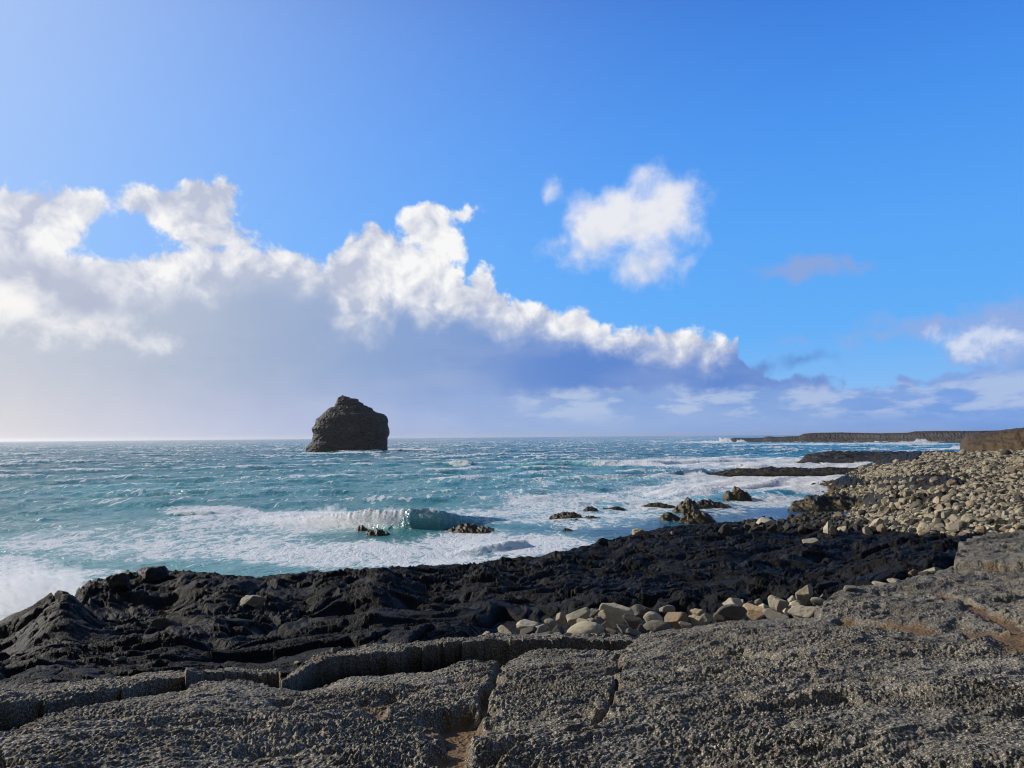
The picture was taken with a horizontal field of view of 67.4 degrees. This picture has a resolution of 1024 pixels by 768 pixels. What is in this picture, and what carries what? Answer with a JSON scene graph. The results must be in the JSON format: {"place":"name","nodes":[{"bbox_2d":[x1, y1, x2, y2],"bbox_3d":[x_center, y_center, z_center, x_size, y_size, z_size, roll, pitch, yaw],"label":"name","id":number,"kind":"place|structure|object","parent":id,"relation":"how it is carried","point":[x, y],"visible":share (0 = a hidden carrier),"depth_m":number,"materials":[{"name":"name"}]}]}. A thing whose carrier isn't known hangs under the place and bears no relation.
{"place":"outdoors","nodes":[
{"label":"outdoors","id":0,"kind":"place"},
{"bbox_2d":[0,435,960,620],"bbox_3d":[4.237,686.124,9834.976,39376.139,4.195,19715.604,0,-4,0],"label":"sea","id":1,"kind":"structure","parent":0,"point":[75,516],"depth_m":125.15,"materials":[{"name":"liquid"}]},
{"bbox_2d":[305,395,389,451],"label":"sea stack","id":2,"kind":"object","parent":1,"relation":"in","point":[346,423],"visible":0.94,"depth_m":567.98,"materials":[{"name":"grey stone"}]},
{"bbox_2d":[355,525,367,530],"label":"sea rock","id":3,"kind":"object","parent":1,"relation":"in","point":[361,528],"visible":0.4,"depth_m":81.98,"materials":[{"name":"stone"}]},
{"bbox_2d":[366,528,389,535],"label":"sea rock","id":4,"kind":"object","parent":1,"relation":"in","point":[376,532],"visible":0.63,"depth_m":78.06,"materials":[{"name":"grey stone"}]},
{"bbox_2d":[445,523,493,533],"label":"sea rock","id":5,"kind":"object","parent":1,"relation":"in","point":[468,528],"visible":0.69,"depth_m":80.42,"materials":[{"name":"grey stone"}]},
{"bbox_2d":[18,440,955,591],"bbox_3d":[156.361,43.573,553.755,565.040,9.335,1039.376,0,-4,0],"label":"sea spray","id":6,"kind":"object","parent":1,"relation":"on","point":[917,441],"visible":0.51,"depth_m":806.19,"materials":[{"name":"white liquid"}]},
{"bbox_2d":[549,511,581,519],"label":"sea rock","id":7,"kind":"object","parent":1,"relation":"in","point":[565,515],"visible":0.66,"depth_m":93.83,"materials":[{"name":"grey stone"}]},
{"bbox_2d":[583,506,597,511],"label":"sea rock","id":8,"kind":"object","parent":1,"relation":"in","point":[591,508],"visible":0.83,"depth_m":104.35,"materials":[{"name":"stone"}]},
{"bbox_2d":[603,506,624,510],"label":"sea rock","id":9,"kind":"object","parent":1,"relation":"in","point":[617,508],"visible":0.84,"depth_m":106.86,"materials":[{"name":"stone"}]},
{"bbox_2d":[641,502,674,507],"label":"sea rock","id":10,"kind":"object","parent":1,"relation":"in","point":[659,505],"visible":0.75,"depth_m":108.08,"materials":[{"name":"grey stone"}]},
{"bbox_2d":[659,512,679,520],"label":"sea rock","id":11,"kind":"object","parent":1,"relation":"in","point":[668,516],"visible":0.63,"depth_m":88.98,"materials":[{"name":"grey stone"}]},
{"bbox_2d":[672,497,699,512],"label":"sea rock","id":12,"kind":"object","parent":1,"relation":"in","point":[687,505],"visible":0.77,"depth_m":99.15,"materials":[{"name":"grey stone"}]},
{"bbox_2d":[677,509,715,523],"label":"sea rock","id":13,"kind":"object","parent":1,"relation":"in","point":[694,516],"visible":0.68,"depth_m":87.63,"materials":[{"name":"grey stone"}]},
{"bbox_2d":[697,499,730,508],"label":"sea rock","id":14,"kind":"object","parent":1,"relation":"in","point":[707,504],"visible":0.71,"depth_m":106.20,"materials":[{"name":"grey stone"}]},
{"bbox_2d":[722,486,751,500],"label":"sea rock","id":15,"kind":"object","parent":1,"relation":"in","point":[737,494],"visible":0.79,"depth_m":117.91,"materials":[{"name":"grey stone"}]},
{"bbox_2d":[705,466,858,476],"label":"rock spit","id":16,"kind":"structure","parent":1,"relation":"in","point":[770,471],"depth_m":192.17,"materials":[{"name":"grey stone"}]},
{"bbox_2d":[0,451,1023,767],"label":"lava shore","id":17,"kind":"structure","parent":0,"point":[406,667],"depth_m":7.73,"materials":[{"name":"grey stone"}]},
{"bbox_2d":[101,572,130,591],"bbox_3d":[-11.308,5.793,21.900,0.908,0.801,0.520,-8,7,10],"label":"boulder","id":18,"kind":"object","parent":17,"relation":"on","point":[120,581],"visible":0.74,"depth_m":21.74,"materials":[{"name":"grey stone"}]},
{"bbox_2d":[125,569,135,579],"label":"boulder","id":19,"kind":"object","parent":17,"relation":"on","point":[131,575],"visible":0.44,"depth_m":24.44,"materials":[{"name":"stone"}]},
{"bbox_2d":[136,566,168,582],"bbox_3d":[-11.468,6.121,24.593,0.824,0.652,0.927,3,-5,-40],"label":"boulder","id":20,"kind":"object","parent":17,"relation":"on","point":[154,573],"visible":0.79,"depth_m":24.29,"materials":[{"name":"grey stone"}]},
{"bbox_2d":[147,617,180,629],"bbox_3d":[-6.858,4.824,15.123,0.704,0.465,0.368,2,-4,-29],"label":"boulder","id":21,"kind":"object","parent":17,"relation":"on","point":[161,623],"visible":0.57,"depth_m":15.05,"materials":[{"name":"stone"}]},
{"bbox_2d":[237,595,265,609],"bbox_3d":[-6.340,5.347,18.720,0.703,0.409,0.531,2,-10,-12],"label":"boulder","id":22,"kind":"object","parent":17,"relation":"on","point":[256,601],"visible":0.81,"depth_m":18.55,"materials":[{"name":"stone"}]},
{"bbox_2d":[498,625,511,633],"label":"boulder","id":23,"kind":"object","parent":17,"relation":"on","point":[503,629],"visible":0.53,"depth_m":11.52,"materials":[{"name":"stone"}]},
{"bbox_2d":[516,619,538,628],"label":"boulder","id":24,"kind":"object","parent":17,"relation":"on","point":[523,623],"visible":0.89,"depth_m":12.48,"materials":[{"name":"stone"}]},
{"bbox_2d":[520,626,536,634],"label":"boulder","id":25,"kind":"object","parent":17,"relation":"on","point":[530,630],"visible":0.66,"depth_m":11.68,"materials":[{"name":"stone"}]},
{"bbox_2d":[535,624,547,633],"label":"boulder","id":26,"kind":"object","parent":17,"relation":"on","point":[542,628],"visible":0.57,"depth_m":12.00,"materials":[{"name":"stone"}]},
{"bbox_2d":[544,618,556,629],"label":"boulder","id":27,"kind":"object","parent":17,"relation":"on","point":[550,623],"visible":0.95,"depth_m":12.48,"materials":[{"name":"stone"}]},
{"bbox_2d":[551,625,564,634],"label":"boulder","id":28,"kind":"object","parent":17,"relation":"on","point":[560,629],"visible":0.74,"depth_m":11.98,"materials":[{"name":"stone"}]},
{"bbox_2d":[556,612,564,625],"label":"boulder","id":29,"kind":"object","parent":17,"relation":"on","point":[560,618],"visible":1,"depth_m":13.16,"materials":[{"name":"stone"}]},
{"bbox_2d":[566,607,590,625],"bbox_3d":[1.161,4.079,13.375,0.444,0.360,0.273,0,-8,-19],"label":"boulder","id":30,"kind":"object","parent":17,"relation":"on","point":[582,613],"visible":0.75,"depth_m":13.31,"materials":[{"name":"stone"}]},
{"bbox_2d":[567,621,603,635],"bbox_3d":[1.130,3.810,11.810,0.569,0.253,0.332,-9,5,8],"label":"boulder","id":31,"kind":"object","parent":17,"relation":"on","point":[583,627],"visible":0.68,"depth_m":11.75,"materials":[{"name":"stone"}]},
{"bbox_2d":[589,608,599,617],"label":"boulder","id":32,"kind":"object","parent":17,"relation":"on","point":[594,612],"visible":0.6,"depth_m":13.62,"materials":[{"name":"stone"}]},
{"bbox_2d":[595,616,605,624],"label":"boulder","id":33,"kind":"object","parent":17,"relation":"on","point":[600,620],"visible":0.46,"depth_m":12.76,"materials":[{"name":"stone"}]},
{"bbox_2d":[594,610,608,618],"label":"boulder","id":34,"kind":"object","parent":17,"relation":"on","point":[603,614],"visible":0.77,"depth_m":13.55,"materials":[{"name":"stone"}]},
{"bbox_2d":[596,538,607,545],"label":"boulder","id":35,"kind":"object","parent":17,"relation":"on","point":[602,541],"visible":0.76,"depth_m":38.78,"materials":[{"name":"black stone"}]},
{"bbox_2d":[601,621,611,632],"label":"boulder","id":36,"kind":"object","parent":17,"relation":"on","point":[605,624],"visible":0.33,"depth_m":12.12,"materials":[{"name":"stone"}]},
{"bbox_2d":[605,627,617,634],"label":"boulder","id":37,"kind":"object","parent":17,"relation":"on","point":[610,631],"visible":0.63,"depth_m":11.72,"materials":[{"name":"stone"}]},
{"bbox_2d":[599,603,633,628],"bbox_3d":[1.828,4.132,13.640,0.622,0.443,0.390,12,10,5],"label":"boulder","id":38,"kind":"object","parent":17,"relation":"on","point":[615,612],"visible":0.77,"depth_m":13.53,"materials":[{"name":"stone"}]},
{"bbox_2d":[616,624,626,633],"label":"boulder","id":39,"kind":"object","parent":17,"relation":"on","point":[622,628],"visible":0.81,"depth_m":12.22,"materials":[{"name":"stone"}]},
{"bbox_2d":[622,613,640,628],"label":"boulder","id":40,"kind":"object","parent":17,"relation":"on","point":[632,621],"visible":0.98,"depth_m":13.00,"materials":[{"name":"stone"}]},
{"bbox_2d":[626,628,638,636],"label":"boulder","id":41,"kind":"object","parent":17,"relation":"on","point":[631,632],"visible":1,"depth_m":11.79,"materials":[{"name":"stone"}]},
{"bbox_2d":[632,528,645,535],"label":"boulder","id":42,"kind":"object","parent":17,"relation":"on","point":[636,531],"visible":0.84,"depth_m":43.61,"materials":[{"name":"stone"}]},
{"bbox_2d":[637,624,647,633],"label":"boulder","id":43,"kind":"object","parent":17,"relation":"on","point":[641,629],"visible":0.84,"depth_m":12.16,"materials":[{"name":"stone"}]},
{"bbox_2d":[630,604,656,619],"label":"boulder","id":44,"kind":"object","parent":17,"relation":"on","point":[640,611],"visible":0.59,"depth_m":13.71,"materials":[{"name":"stone"}]},
{"bbox_2d":[643,611,662,621],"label":"boulder","id":45,"kind":"object","parent":17,"relation":"on","point":[649,616],"visible":0.42,"depth_m":12.83,"materials":[{"name":"stone"}]},
{"bbox_2d":[643,620,671,632],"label":"boulder","id":46,"kind":"object","parent":17,"relation":"on","point":[655,625],"visible":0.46,"depth_m":11.86,"materials":[{"name":"stone"}]},
{"bbox_2d":[659,605,675,613],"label":"boulder","id":47,"kind":"object","parent":17,"relation":"on","point":[666,609],"visible":0.85,"depth_m":14.00,"materials":[{"name":"stone"}]},
{"bbox_2d":[664,612,688,628],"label":"boulder","id":48,"kind":"object","parent":17,"relation":"on","point":[673,618],"visible":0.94,"depth_m":13.01,"materials":[{"name":"stone"}]},
{"bbox_2d":[678,621,691,627],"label":"boulder","id":49,"kind":"object","parent":17,"relation":"on","point":[684,624],"visible":0.91,"depth_m":12.54,"materials":[{"name":"stone"}]},
{"bbox_2d":[688,614,704,624],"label":"boulder","id":50,"kind":"object","parent":17,"relation":"on","point":[695,619],"visible":1,"depth_m":12.98,"materials":[{"name":"stone"}]},
{"bbox_2d":[690,608,704,615],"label":"boulder","id":51,"kind":"object","parent":17,"relation":"on","point":[696,611],"visible":0.88,"depth_m":13.72,"materials":[{"name":"stone"}]},
{"bbox_2d":[701,613,712,622],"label":"boulder","id":52,"kind":"object","parent":17,"relation":"on","point":[708,618],"visible":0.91,"depth_m":13.20,"materials":[{"name":"stone"}]},
{"bbox_2d":[713,612,726,622],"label":"boulder","id":53,"kind":"object","parent":17,"relation":"on","point":[718,617],"visible":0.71,"depth_m":13.27,"materials":[{"name":"stone"}]},
{"bbox_2d":[718,523,732,535],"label":"beach boulder","id":54,"kind":"object","parent":17,"relation":"on","point":[726,529],"visible":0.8,"depth_m":41.24,"materials":[{"name":"stone"}]},
{"bbox_2d":[717,604,746,620],"bbox_3d":[3.843,4.019,13.446,0.586,0.333,0.362,6,-12,-6],"label":"boulder","id":55,"kind":"object","parent":17,"relation":"on","point":[732,612],"visible":0.84,"depth_m":13.31,"materials":[{"name":"stone"}]},
{"bbox_2d":[722,598,741,605],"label":"boulder","id":56,"kind":"object","parent":17,"relation":"on","point":[736,601],"visible":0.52,"depth_m":14.47,"materials":[{"name":"stone"}]},
{"bbox_2d":[743,603,764,619],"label":"boulder","id":57,"kind":"object","parent":17,"relation":"on","point":[754,612],"visible":0.82,"depth_m":13.65,"materials":[{"name":"stone"}]},
{"bbox_2d":[750,526,761,531],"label":"beach boulder","id":58,"kind":"object","parent":17,"relation":"on","point":[756,529],"visible":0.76,"depth_m":43.56,"materials":[{"name":"stone"}]},
{"bbox_2d":[756,517,775,526],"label":"boulder","id":59,"kind":"object","parent":17,"relation":"on","point":[766,521],"visible":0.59,"depth_m":52.05,"materials":[{"name":"stone"}]},
{"bbox_2d":[768,523,776,532],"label":"beach boulder","id":60,"kind":"object","parent":17,"relation":"on","point":[772,527],"visible":0.9,"depth_m":43.73,"materials":[{"name":"stone"}]},
{"bbox_2d":[763,608,788,618],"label":"boulder","id":61,"kind":"object","parent":17,"relation":"on","point":[770,613],"visible":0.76,"depth_m":13.19,"materials":[{"name":"stone"}]},
{"bbox_2d":[768,595,787,613],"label":"boulder","id":62,"kind":"object","parent":17,"relation":"on","point":[775,603],"visible":0.8,"depth_m":14.21,"materials":[{"name":"stone"}]},
{"bbox_2d":[788,600,801,608],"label":"boulder","id":63,"kind":"object","parent":17,"relation":"on","point":[795,602],"visible":0.62,"depth_m":14.24,"materials":[{"name":"stone"}]},
{"bbox_2d":[795,513,806,518],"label":"beach boulder","id":64,"kind":"object","parent":17,"relation":"on","point":[800,515],"visible":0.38,"depth_m":57.79,"materials":[{"name":"stone"}]},
{"bbox_2d":[787,605,815,617],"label":"boulder","id":65,"kind":"object","parent":17,"relation":"on","point":[799,611],"visible":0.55,"depth_m":13.24,"materials":[{"name":"stone"}]},
{"bbox_2d":[798,526,805,533],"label":"beach boulder","id":66,"kind":"object","parent":17,"relation":"on","point":[801,530],"visible":0.99,"depth_m":44.95,"materials":[{"name":"stone"}]},
{"bbox_2d":[795,584,812,604],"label":"boulder","id":67,"kind":"object","parent":17,"relation":"on","point":[804,595],"visible":0.97,"depth_m":15.24,"materials":[{"name":"stone"}]},
{"bbox_2d":[802,538,819,544],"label":"boulder","id":68,"kind":"object","parent":17,"relation":"on","point":[809,541],"visible":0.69,"depth_m":32.88,"materials":[{"name":"stone"}]},
{"bbox_2d":[810,597,824,605],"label":"boulder","id":69,"kind":"object","parent":17,"relation":"on","point":[815,601],"visible":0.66,"depth_m":14.24,"materials":[{"name":"stone"}]},
{"bbox_2d":[787,493,857,511],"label":"rock outcrop","id":70,"kind":"object","parent":17,"relation":"on","point":[828,503],"visible":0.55,"depth_m":101.37,"materials":[{"name":"grey stone"}]},
{"bbox_2d":[823,521,830,533],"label":"boulder","id":71,"kind":"object","parent":17,"relation":"on","point":[826,527],"visible":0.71,"depth_m":41.73,"materials":[{"name":"stone"}]},
{"bbox_2d":[829,524,837,535],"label":"beach boulder","id":72,"kind":"object","parent":17,"relation":"on","point":[833,530],"visible":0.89,"depth_m":39.16,"materials":[{"name":"stone"}]},
{"bbox_2d":[837,526,847,532],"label":"beach boulder","id":73,"kind":"object","parent":17,"relation":"on","point":[843,529],"visible":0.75,"depth_m":42.28,"materials":[{"name":"stone"}]},
{"bbox_2d":[843,585,856,590],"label":"boulder","id":74,"kind":"object","parent":17,"relation":"on","point":[848,587],"visible":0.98,"depth_m":12.45,"materials":[{"name":"stone"}]},
{"bbox_2d":[852,523,861,530],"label":"beach boulder","id":75,"kind":"object","parent":17,"relation":"on","point":[857,527],"visible":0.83,"depth_m":45.37,"materials":[{"name":"stone"}]},
{"bbox_2d":[862,527,872,534],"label":"beach boulder","id":76,"kind":"object","parent":17,"relation":"on","point":[866,531],"visible":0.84,"depth_m":41.88,"materials":[{"name":"stone"}]},
{"bbox_2d":[869,518,884,528],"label":"beach boulder","id":77,"kind":"object","parent":17,"relation":"on","point":[876,522],"visible":0.48,"depth_m":46.61,"materials":[{"name":"stone"}]},
{"bbox_2d":[733,449,1023,535],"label":"boulder beach","id":78,"kind":"structure","parent":17,"relation":"on","point":[970,463],"depth_m":64.40,"materials":[{"name":"stone"}]},
{"bbox_2d":[938,484,949,490],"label":"beach boulder","id":79,"kind":"object","parent":78,"relation":"on","point":[943,486],"visible":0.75,"depth_m":54.88,"materials":[{"name":"stone"}]},
{"bbox_2d":[941,511,950,518],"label":"beach boulder","id":80,"kind":"object","parent":78,"relation":"on","point":[945,514],"visible":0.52,"depth_m":40.25,"materials":[{"name":"stone"}]},
{"bbox_2d":[949,514,960,521],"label":"beach boulder","id":81,"kind":"object","parent":78,"relation":"on","point":[953,517],"visible":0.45,"depth_m":38.25,"materials":[{"name":"stone"}]},
{"bbox_2d":[949,521,967,531],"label":"beach boulder","id":82,"kind":"object","parent":78,"relation":"on","point":[959,526],"visible":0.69,"depth_m":32.67,"materials":[{"name":"stone"}]},
{"bbox_2d":[975,526,987,534],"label":"beach boulder","id":83,"kind":"object","parent":78,"relation":"on","point":[981,530],"visible":0.88,"depth_m":28.56,"materials":[{"name":"stone"}]},
{"bbox_2d":[872,581,887,585],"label":"boulder","id":84,"kind":"object","parent":17,"relation":"on","point":[876,583],"visible":0.93,"depth_m":13.02,"materials":[{"name":"stone"}]},
{"bbox_2d":[876,524,887,532],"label":"beach boulder","id":85,"kind":"object","parent":17,"relation":"on","point":[881,528],"visible":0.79,"depth_m":42.02,"materials":[{"name":"stone"}]},
{"bbox_2d":[887,578,899,582],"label":"boulder","id":86,"kind":"object","parent":17,"relation":"on","point":[891,580],"visible":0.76,"depth_m":13.39,"materials":[{"name":"stone"}]},
{"bbox_2d":[903,490,912,497],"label":"beach boulder","id":87,"kind":"object","parent":17,"relation":"on","point":[907,493],"visible":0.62,"depth_m":61.05,"materials":[{"name":"stone"}]},
{"bbox_2d":[908,569,917,575],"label":"boulder","id":88,"kind":"object","parent":17,"relation":"on","point":[913,572],"visible":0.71,"depth_m":17.33,"materials":[{"name":"stone"}]},
{"bbox_2d":[908,519,918,525],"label":"beach boulder","id":89,"kind":"object","parent":17,"relation":"on","point":[912,521],"visible":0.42,"depth_m":41.94,"materials":[{"name":"stone"}]},
{"bbox_2d":[909,502,918,508],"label":"beach boulder","id":90,"kind":"object","parent":17,"relation":"on","point":[913,505],"visible":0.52,"depth_m":53.66,"materials":[{"name":"stone"}]},
{"bbox_2d":[917,523,929,534],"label":"beach boulder","id":91,"kind":"object","parent":17,"relation":"on","point":[921,527],"visible":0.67,"depth_m":34.99,"materials":[{"name":"stone"}]},
{"bbox_2d":[924,567,939,573],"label":"boulder","id":92,"kind":"object","parent":17,"relation":"on","point":[934,570],"visible":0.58,"depth_m":17.27,"materials":[{"name":"stone"}]},
{"bbox_2d":[934,517,945,525],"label":"beach boulder","id":93,"kind":"object","parent":17,"relation":"on","point":[938,520],"visible":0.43,"depth_m":37.29,"materials":[{"name":"stone"}]},
{"bbox_2d":[935,503,944,509],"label":"beach boulder","id":94,"kind":"object","parent":17,"relation":"on","point":[939,506],"visible":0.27,"depth_m":44.29,"materials":[{"name":"stone"}]},
{"bbox_2d":[946,480,957,485],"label":"beach boulder","id":95,"kind":"object","parent":17,"relation":"on","point":[951,482],"visible":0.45,"depth_m":58.58,"materials":[{"name":"stone"}]},
{"bbox_2d":[961,514,973,522],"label":"beach boulder","id":96,"kind":"object","parent":17,"relation":"on","point":[967,518],"visible":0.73,"depth_m":36.90,"materials":[{"name":"stone"}]},
{"bbox_2d":[965,501,975,505],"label":"beach boulder","id":97,"kind":"object","parent":17,"relation":"on","point":[969,503],"visible":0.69,"depth_m":43.53,"materials":[{"name":"stone"}]},
{"bbox_2d":[982,465,992,472],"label":"beach boulder","id":98,"kind":"object","parent":17,"relation":"on","point":[986,467],"visible":0.56,"depth_m":71.95,"materials":[{"name":"stone"}]},
{"bbox_2d":[994,519,1008,524],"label":"beach boulder","id":99,"kind":"object","parent":17,"relation":"on","point":[999,521],"visible":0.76,"depth_m":33.33,"materials":[{"name":"stone"}]},
{"bbox_2d":[1000,449,1011,454],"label":"beach boulder","id":100,"kind":"object","parent":17,"relation":"on","point":[1005,452],"visible":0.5,"depth_m":97.96,"materials":[{"name":"stone"}]},
{"bbox_2d":[1005,466,1017,472],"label":"beach boulder","id":101,"kind":"object","parent":17,"relation":"on","point":[1011,469],"visible":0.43,"depth_m":66.74,"materials":[{"name":"stone"}]},
{"bbox_2d":[1014,456,1023,462],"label":"beach boulder","id":102,"kind":"object","parent":17,"relation":"on","point":[1020,459],"visible":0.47,"depth_m":79.40,"materials":[{"name":"stone"}]},
{"bbox_2d":[0,0,1023,441],"label":"sky","id":103,"kind":"structure","parent":0,"point":[220,219],"materials":[{"name":"blue"}]},
{"bbox_2d":[727,430,1000,442],"bbox_3d":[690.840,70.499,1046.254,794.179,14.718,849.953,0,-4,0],"label":"headland","id":104,"kind":"structure","parent":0,"point":[941,436],"depth_m":906.84,"materials":[{"name":"grey stone"}]},
{"bbox_2d":[796,451,953,463],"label":"point rock","id":105,"kind":"object","parent":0,"point":[844,456],"visible":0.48,"depth_m":265.81,"materials":[{"name":"grey stone"}]},
{"bbox_2d":[960,427,1023,451],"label":"cliff","id":106,"kind":"structure","parent":0,"point":[1009,439],"depth_m":150.05,"materials":[{"name":"brown stone"}]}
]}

